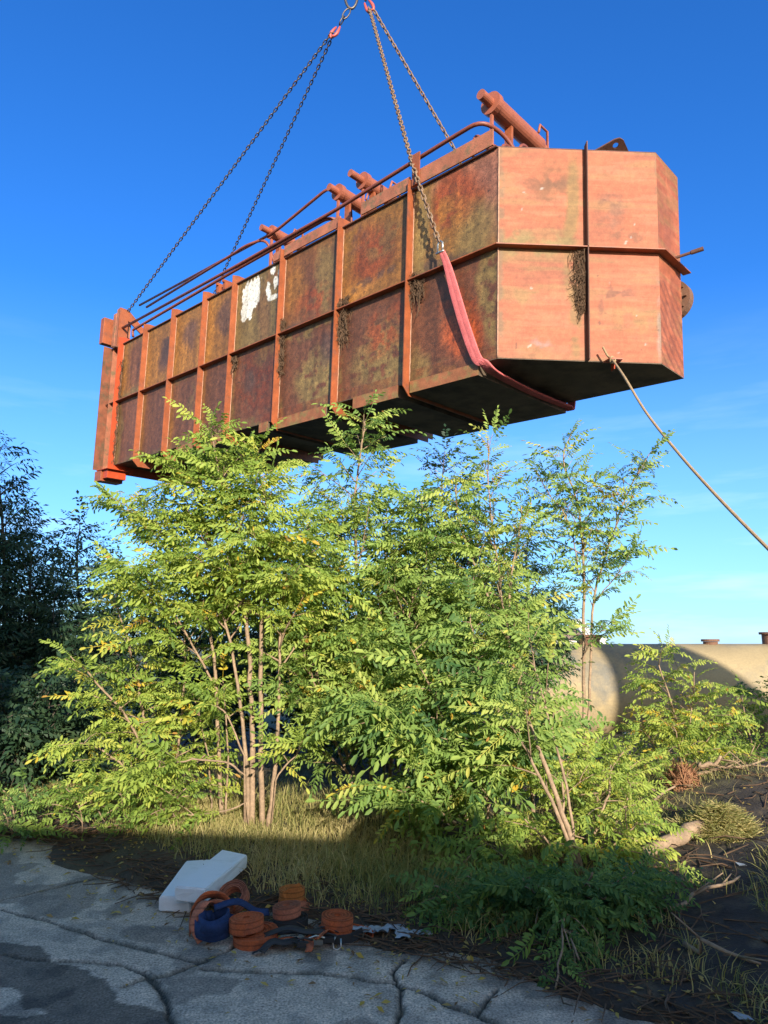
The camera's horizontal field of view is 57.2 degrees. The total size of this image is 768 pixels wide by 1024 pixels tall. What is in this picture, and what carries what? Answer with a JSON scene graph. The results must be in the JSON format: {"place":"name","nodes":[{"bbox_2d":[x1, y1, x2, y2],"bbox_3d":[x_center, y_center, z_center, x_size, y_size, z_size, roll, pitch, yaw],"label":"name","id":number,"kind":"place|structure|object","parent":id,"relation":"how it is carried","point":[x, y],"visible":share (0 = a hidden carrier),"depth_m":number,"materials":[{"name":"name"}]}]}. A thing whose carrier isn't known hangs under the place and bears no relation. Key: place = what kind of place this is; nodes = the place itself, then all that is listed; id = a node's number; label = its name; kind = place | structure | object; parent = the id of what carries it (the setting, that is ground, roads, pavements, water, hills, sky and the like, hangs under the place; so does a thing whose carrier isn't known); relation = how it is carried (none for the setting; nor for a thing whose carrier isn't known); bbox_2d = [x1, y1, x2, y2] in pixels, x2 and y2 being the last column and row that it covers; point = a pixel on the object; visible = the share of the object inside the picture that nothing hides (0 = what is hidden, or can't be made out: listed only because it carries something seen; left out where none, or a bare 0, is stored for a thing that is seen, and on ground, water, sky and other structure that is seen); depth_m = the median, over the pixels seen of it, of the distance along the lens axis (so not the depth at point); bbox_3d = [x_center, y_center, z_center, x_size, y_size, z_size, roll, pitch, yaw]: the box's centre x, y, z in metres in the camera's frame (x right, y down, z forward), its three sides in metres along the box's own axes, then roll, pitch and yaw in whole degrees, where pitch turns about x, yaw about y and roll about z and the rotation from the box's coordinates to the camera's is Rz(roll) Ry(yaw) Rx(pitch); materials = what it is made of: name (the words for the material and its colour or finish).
{"place":"outdoors","nodes":[
{"label":"outdoors","id":0,"kind":"place"},
{"bbox_2d":[26,645,506,725],"bbox_3d":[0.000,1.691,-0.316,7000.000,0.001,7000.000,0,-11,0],"label":"ground","id":1,"kind":"structure","parent":0,"point":[270,717],"depth_m":18.46,"materials":[{"name":"green plant"}]},
{"bbox_2d":[506,632,767,734],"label":"storage tank","id":2,"kind":"object","parent":1,"relation":"on","point":[747,664],"visible":0.39,"depth_m":12.27,"materials":[{"name":"beige metal"}]},
{"bbox_2d":[0,835,654,1023],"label":"concrete","id":3,"kind":"object","parent":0,"point":[52,971],"visible":0.27,"depth_m":3.44,"materials":[{"name":"grey concrete"}]},
{"bbox_2d":[16,761,219,842],"bbox_3d":[-2.092,2.364,5.704,1.519,0.664,0.736,-1,-11,6],"label":"locust sprout","id":4,"kind":"object","parent":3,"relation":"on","point":[142,815],"visible":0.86,"depth_m":5.60,"materials":[{"name":"green plant"}]},
{"bbox_2d":[159,860,208,912],"bbox_3d":[-1.245,2.448,4.644,0.316,0.089,0.800,0,-11,0],"label":"foam block","id":5,"kind":"object","parent":3,"relation":"on","point":[168,901],"depth_m":4.34,"materials":[{"name":"white plastic"}]},
{"bbox_2d":[175,850,246,902],"bbox_3d":[-1.087,2.338,4.543,0.223,0.088,0.796,-1,-11,8],"label":"foam block","id":6,"kind":"object","parent":5,"relation":"on","point":[219,870],"depth_m":4.41,"materials":[{"name":"white plastic"}]},
{"bbox_2d":[189,890,269,944],"bbox_3d":[-0.879,2.263,3.936,0.446,0.196,0.301,0,-11,0],"label":"blue sling","id":7,"kind":"object","parent":3,"relation":"on","point":[210,926],"visible":0.92,"depth_m":3.94,"materials":[{"name":"blue fabric"}]},
{"bbox_2d":[220,879,249,913],"bbox_3d":[-0.912,2.340,4.279,0.182,0.066,0.185,-12,28,-2],"label":"strap roll","id":8,"kind":"object","parent":3,"relation":"on","point":[231,887],"visible":0.62,"depth_m":4.31,"materials":[{"name":"orange fabric"}]},
{"bbox_2d":[233,921,277,951],"bbox_3d":[-0.701,2.316,3.848,0.242,0.056,0.245,-4,-8,-1],"label":"strap roll","id":9,"kind":"object","parent":3,"relation":"on","point":[254,941],"visible":0.65,"depth_m":3.76,"materials":[{"name":"orange fabric"}]},
{"bbox_2d":[229,911,263,936],"bbox_3d":[-0.754,2.254,3.858,0.188,0.070,0.189,-3,-13,-1],"label":"strap roll","id":10,"kind":"object","parent":9,"relation":"on","point":[242,924],"visible":1,"depth_m":3.80,"materials":[{"name":"orange fabric"}]},
{"bbox_2d":[272,911,307,927],"bbox_3d":[-0.539,2.355,4.051,0.204,0.056,0.207,0,-11,0],"label":"strap roll","id":11,"kind":"object","parent":3,"relation":"on","point":[302,918],"visible":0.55,"depth_m":3.99,"materials":[{"name":"black fabric"}]},
{"bbox_2d":[272,900,309,920],"bbox_3d":[-0.509,2.331,4.111,0.304,0.117,0.164,9,-14,-41],"label":"strap roll","id":12,"kind":"object","parent":11,"relation":"on","point":[285,910],"visible":1,"depth_m":4.03,"materials":[{"name":"orange fabric"}]},
{"bbox_2d":[252,925,338,953],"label":"black straps","id":13,"kind":"object","parent":3,"relation":"on","point":[313,937],"visible":0.99,"depth_m":3.76,"materials":[{"name":"fabric"}]},
{"bbox_2d":[313,927,362,949],"bbox_3d":[-0.254,2.305,3.800,0.278,0.077,0.114,0,-11,0],"label":"ratchet buckle","id":14,"kind":"object","parent":13,"relation":"attached to","point":[345,939],"visible":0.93,"depth_m":3.79,"materials":[{"name":"metal"}]},
{"bbox_2d":[319,923,372,943],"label":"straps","id":15,"kind":"object","parent":3,"relation":"on","point":[350,931],"visible":0.16,"depth_m":3.88,"materials":[{"name":"orange fabric"}]},
{"bbox_2d":[321,909,352,932],"bbox_3d":[-0.260,2.272,3.917,0.178,0.064,0.177,3,-11,1],"label":"strap roll","id":16,"kind":"object","parent":15,"relation":"on","point":[339,920],"visible":1,"depth_m":3.87,"materials":[{"name":"orange fabric"}]},
{"bbox_2d":[0,752,767,1023],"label":"twig litter","id":17,"kind":"object","parent":3,"relation":"on","point":[459,962],"visible":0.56,"depth_m":3.79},
{"bbox_3d":[-0.563,2.407,4.327,0.172,0.056,0.175,0,-11,0],"label":"strap roll","id":18,"kind":"object","parent":3,"relation":"on","visible":0},
{"bbox_2d":[279,883,304,901],"bbox_3d":[-0.570,2.328,4.337,0.157,0.110,0.165,-8,-13,36],"label":"strap roll","id":19,"kind":"object","parent":18,"relation":"on","point":[292,891],"visible":0.85,"depth_m":4.29,"materials":[{"name":"orange fabric"}]},
{"bbox_2d":[0,725,767,1023],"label":"soil","id":20,"kind":"structure","parent":0,"point":[738,907],"depth_m":4.55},
{"bbox_2d":[0,767,99,853],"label":"locust sprout","id":21,"kind":"object","parent":20,"relation":"on","point":[23,803],"visible":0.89,"depth_m":5.73,"materials":[{"name":"green plant"}]},
{"bbox_2d":[0,430,127,758],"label":"willow tree","id":22,"kind":"object","parent":20,"relation":"on","point":[20,644],"visible":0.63,"depth_m":9.63,"materials":[{"name":"green plant"}]},
{"bbox_2d":[0,640,155,800],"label":"dark shrub","id":23,"kind":"object","parent":20,"relation":"on","point":[22,736],"visible":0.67,"depth_m":7.15,"materials":[{"name":"green plant"}]},
{"bbox_2d":[1,490,166,723],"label":"dark tree","id":24,"kind":"object","parent":20,"relation":"on","point":[78,595],"visible":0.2,"depth_m":11.37,"materials":[{"name":"green plant"}]},
{"bbox_2d":[22,576,256,817],"bbox_3d":[-2.109,1.634,6.317,1.854,2.197,1.872,8,-14,-38],"label":"locust tree","id":25,"kind":"object","parent":20,"relation":"on","point":[145,694],"visible":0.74,"depth_m":6.28,"materials":[{"name":"green plant"}]},
{"bbox_2d":[66,542,293,762],"bbox_3d":[-2.674,1.877,9.735,3.278,3.276,2.669,0,-11,0],"label":"dark tree","id":26,"kind":"object","parent":20,"relation":"on","point":[222,673],"visible":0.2,"depth_m":9.52,"materials":[{"name":"green plant"}]},
{"bbox_2d":[71,397,381,849],"bbox_3d":[-1.415,0.816,6.225,2.800,3.797,1.751,0,-11,0],"label":"locust tree","id":27,"kind":"object","parent":20,"relation":"on","point":[241,569],"visible":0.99,"depth_m":6.08,"materials":[{"name":"green plant"}]},
{"bbox_2d":[197,533,360,753],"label":"dark tree","id":28,"kind":"object","parent":20,"relation":"on","point":[275,716],"visible":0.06,"depth_m":10.07,"materials":[{"name":"green plant"}]},
{"bbox_2d":[222,389,529,813],"bbox_3d":[-0.026,0.839,6.753,2.871,4.335,2.137,4,-11,-19],"label":"locust tree","id":29,"kind":"object","parent":20,"relation":"on","point":[365,631],"visible":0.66,"depth_m":6.57,"materials":[{"name":"green plant"}]},
{"bbox_2d":[263,585,500,776],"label":"dark tree","id":30,"kind":"object","parent":20,"relation":"on","point":[359,753],"visible":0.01,"depth_m":8.71,"materials":[{"name":"green plant"}]},
{"bbox_2d":[0,745,767,1014],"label":"grass","id":31,"kind":"structure","parent":20,"relation":"on","point":[347,850],"depth_m":5.12,"materials":[{"name":"plant"}]},
{"bbox_2d":[0,803,767,1023],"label":"fallen leaves","id":32,"kind":"object","parent":20,"relation":"on","point":[360,955],"visible":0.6,"depth_m":3.68,"materials":[{"name":"brown plant"}]},
{"bbox_2d":[352,922,432,937],"bbox_3d":[0.003,2.302,3.886,0.532,0.024,0.184,0,-11,0],"label":"plastic film","id":33,"kind":"object","parent":20,"relation":"on","point":[385,928],"visible":0.83,"depth_m":3.88,"materials":[{"name":"white plastic"}]},
{"bbox_2d":[350,423,560,742],"bbox_3d":[0.951,1.014,9.486,2.542,4.680,2.390,-5,-12,26],"label":"dark tree","id":34,"kind":"object","parent":20,"relation":"on","point":[465,562],"visible":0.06,"depth_m":9.60,"materials":[{"name":"green plant"}]},
{"bbox_2d":[303,568,614,883],"bbox_3d":[0.621,1.669,5.561,2.466,2.497,2.174,5,-12,-27],"label":"locust tree","id":35,"kind":"object","parent":20,"relation":"on","point":[413,734],"visible":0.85,"depth_m":5.18,"materials":[{"name":"green plant"}]},
{"bbox_2d":[378,405,602,876],"bbox_3d":[0.949,0.783,5.824,1.539,3.906,2.410,3,-11,-15],"label":"locust tree","id":36,"kind":"object","parent":20,"relation":"on","point":[517,670],"visible":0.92,"depth_m":5.68,"materials":[{"name":"green plant"}]},
{"bbox_2d":[389,840,600,942],"bbox_3d":[0.635,2.221,4.185,1.214,0.705,0.982,0,-11,0],"label":"locust sprout","id":37,"kind":"object","parent":20,"relation":"on","point":[495,901],"visible":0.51,"depth_m":3.96,"materials":[{"name":"green plant"}]},
{"bbox_2d":[485,518,589,716],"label":"dark tree","id":38,"kind":"object","parent":20,"relation":"on","point":[543,572],"visible":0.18,"depth_m":11.71,"materials":[{"name":"green plant"}]},
{"bbox_2d":[444,816,678,965],"bbox_3d":[0.991,2.126,3.900,1.287,0.901,1.046,0,-11,0],"label":"locust sprout","id":39,"kind":"object","parent":20,"relation":"on","point":[569,901],"visible":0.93,"depth_m":3.76,"materials":[{"name":"green plant"}]},
{"bbox_2d":[527,913,616,988],"bbox_3d":[0.921,2.266,3.507,0.482,0.403,0.692,-2,-11,10],"label":"locust sprout","id":40,"kind":"object","parent":20,"relation":"on","point":[578,944],"visible":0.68,"depth_m":3.48,"materials":[{"name":"green plant"}]},
{"bbox_2d":[459,718,707,900],"bbox_3d":[1.480,2.089,4.978,1.491,1.144,1.700,-6,-12,27],"label":"locust shrub","id":41,"kind":"object","parent":20,"relation":"on","point":[631,833],"visible":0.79,"depth_m":4.88,"materials":[{"name":"green plant"}]},
{"bbox_2d":[494,420,683,778],"bbox_3d":[2.228,0.908,7.515,2.115,4.017,1.358,0,-11,0],"label":"locust tree","id":42,"kind":"object","parent":20,"relation":"on","point":[611,535],"visible":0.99,"depth_m":7.56,"materials":[{"name":"green plant"}]},
{"bbox_2d":[512,718,696,810],"bbox_3d":[2.002,2.321,6.493,1.746,0.955,1.420,0,-11,0],"label":"locust shrub","id":43,"kind":"object","parent":20,"relation":"on","point":[605,745],"visible":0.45,"depth_m":6.35,"materials":[{"name":"green plant"}]},
{"bbox_2d":[511,846,713,941],"bbox_3d":[1.286,2.257,4.074,1.185,0.547,0.897,0,-11,0],"label":"locust sprout","id":44,"kind":"object","parent":20,"relation":"on","point":[659,894],"visible":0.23,"depth_m":3.93,"materials":[{"name":"green plant"}]},
{"bbox_2d":[524,754,767,1023],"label":"grass","id":45,"kind":"structure","parent":20,"relation":"on","point":[650,779],"depth_m":4.83,"materials":[{"name":"plant"}]},
{"bbox_2d":[557,783,767,1019],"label":"fallen leaves","id":46,"kind":"object","parent":20,"relation":"on","point":[700,977],"visible":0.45,"depth_m":4.05,"materials":[{"name":"brown plant"}]},
{"bbox_2d":[640,782,692,801],"bbox_3d":[2.519,2.474,6.253,0.501,0.172,0.421,0,-11,0],"label":"dead branch","id":47,"kind":"object","parent":20,"relation":"on","point":[661,793],"visible":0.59,"depth_m":6.21,"materials":[{"name":"brown wood"}]},
{"bbox_2d":[631,819,707,861],"bbox_3d":[2.045,2.375,5.092,0.835,0.203,0.134,6,-12,-30],"label":"fallen log","id":48,"kind":"object","parent":20,"relation":"on","point":[678,840],"visible":0.55,"depth_m":5.09,"materials":[{"name":"beige wood"}]},
{"bbox_2d":[594,625,763,777],"bbox_3d":[3.183,2.085,7.692,1.599,1.724,1.750,-8,-13,38],"label":"locust shrub","id":49,"kind":"object","parent":20,"relation":"on","point":[687,748],"visible":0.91,"depth_m":7.73,"materials":[{"name":"green plant"}]},
{"bbox_2d":[660,756,703,791],"bbox_3d":[2.710,2.516,6.394,0.418,0.601,0.372,0,-11,0],"label":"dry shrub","id":50,"kind":"object","parent":20,"relation":"on","point":[683,774],"visible":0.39,"depth_m":6.36,"materials":[{"name":"brown plant"}]},
{"bbox_2d":[663,872,740,911],"bbox_3d":[1.895,2.197,4.114,0.666,0.176,0.111,6,-12,-29],"label":"dead branch","id":51,"kind":"object","parent":20,"relation":"on","point":[705,887],"visible":0.89,"depth_m":4.11,"materials":[{"name":"brown wood"}]},
{"bbox_2d":[658,799,767,846],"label":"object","id":52,"kind":"object","parent":20,"relation":"on","point":[720,819],"visible":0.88,"depth_m":5.22,"materials":[{"name":"green plant"}]},
{"bbox_2d":[669,730,767,769],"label":"dry brush","id":53,"kind":"object","parent":20,"relation":"on","point":[751,753],"visible":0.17,"depth_m":6.90,"materials":[{"name":"brown plant"}]},
{"bbox_2d":[671,912,767,964],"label":"dead branch","id":54,"kind":"object","parent":20,"relation":"on","point":[717,947],"visible":0.94,"depth_m":3.45,"materials":[{"name":"brown wood"}]},
{"bbox_2d":[696,751,747,771],"bbox_3d":[3.133,2.307,6.493,0.472,0.206,0.099,-5,-12,26],"label":"dead branch","id":55,"kind":"object","parent":20,"relation":"on","point":[714,764],"visible":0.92,"depth_m":6.49,"materials":[{"name":"beige wood"}]},
{"bbox_2d":[681,670,767,760],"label":"shrub","id":56,"kind":"object","parent":20,"relation":"on","point":[762,748],"visible":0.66,"depth_m":9.04,"materials":[{"name":"green plant"}]},
{"bbox_2d":[697,759,767,775],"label":"dead branch","id":57,"kind":"object","parent":20,"relation":"on","point":[753,764],"visible":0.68,"depth_m":6.51,"materials":[{"name":"brown wood"}]},
{"bbox_2d":[730,1011,753,1020],"bbox_3d":[1.508,2.122,2.967,0.095,0.019,0.034,0,5,35],"label":"plastic scrap","id":58,"kind":"object","parent":20,"relation":"on","point":[743,1015],"visible":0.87,"depth_m":2.97,"materials":[{"name":"white plastic"}]},
{"bbox_2d":[0,0,767,643],"label":"sky","id":59,"kind":"structure","parent":0,"point":[120,120],"materials":[{"name":"blue"}]},
{"bbox_2d":[556,619,605,643],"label":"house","id":60,"kind":"structure","parent":0,"point":[602,640],"depth_m":59.99,"materials":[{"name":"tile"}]},
{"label":"mobile crane","id":61,"kind":"object","parent":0,"visible":0},
{"bbox_3d":[-0.780,-15.646,17.425,0.560,6.032,0.360,0,-11,0],"label":"crane hook","id":62,"kind":"object","parent":61,"relation":"hanging from","visible":0},
{"bbox_2d":[344,0,357,9],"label":"lifting ring","id":63,"kind":"object","parent":62,"relation":"hanging from","point":[353,7],"visible":1,"depth_m":16.73,"materials":[{"name":"metal"}]},
{"bbox_2d":[329,8,350,38],"bbox_3d":[-1.043,-11.571,16.663,0.522,0.841,0.148,0,-11,0],"label":"chain hook","id":64,"kind":"object","parent":63,"relation":"hanging from","point":[334,35],"visible":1,"depth_m":16.62,"materials":[{"name":"metal"}]},
{"bbox_2d":[127,32,331,311],"bbox_3d":[-4.304,-8.537,18.439,7.718,4.796,0.075,-8,-13,36],"label":"lifting chain","id":65,"kind":"object","parent":64,"relation":"hanging from","point":[222,182],"visible":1,"depth_m":18.21,"materials":[{"name":"metal"}]},
{"bbox_2d":[93,89,703,485],"bbox_3d":[-1.417,-4.162,15.812,15.922,5.863,3.270,-6,-12,44],"label":"waste compactor container","id":66,"kind":"object","parent":65,"relation":"hanging from","point":[567,265],"visible":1,"depth_m":12.13,"materials":[{"name":"orange metal"}]},
{"bbox_2d":[602,346,767,550],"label":"tag rope","id":67,"kind":"object","parent":66,"relation":"hanging from","point":[736,516],"visible":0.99,"depth_m":7.25,"materials":[{"name":"beige fabric"}]},
{"bbox_2d":[213,32,334,293],"bbox_3d":[-3.284,-8.560,19.058,0.198,4.522,7.228,8,-13,-36],"label":"lifting chain","id":68,"kind":"object","parent":64,"relation":"hanging from","point":[290,127],"visible":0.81,"depth_m":18.47,"materials":[{"name":"metal"}]},
{"bbox_2d":[364,0,374,13],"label":"chain hook","id":69,"kind":"object","parent":63,"relation":"hanging from","point":[371,4],"visible":0.87,"depth_m":16.73,"materials":[{"name":"metal"}]},
{"bbox_2d":[368,6,439,243],"bbox_3d":[0.164,-8.205,14.077,0.296,8.480,4.033,3,-11,-18],"label":"lifting chain","id":70,"kind":"object","parent":69,"relation":"hanging from","point":[402,129],"visible":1,"depth_m":13.08,"materials":[{"name":"metal"}]},
{"bbox_2d":[436,240,575,410],"bbox_3d":[2.355,-3.156,11.824,3.103,2.397,0.822,7,-13,-33],"label":"round sling","id":71,"kind":"object","parent":70,"relation":"hanging from","point":[478,359],"visible":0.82,"depth_m":11.12,"materials":[{"name":"fabric"}]},
{"bbox_2d":[373,8,460,163],"bbox_3d":[1.009,-8.861,15.827,2.682,6.546,0.365,-4,-11,20],"label":"lifting chain","id":72,"kind":"object","parent":69,"relation":"hanging from","point":[411,75],"visible":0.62,"depth_m":16.14,"materials":[{"name":"metal"}]}
]}

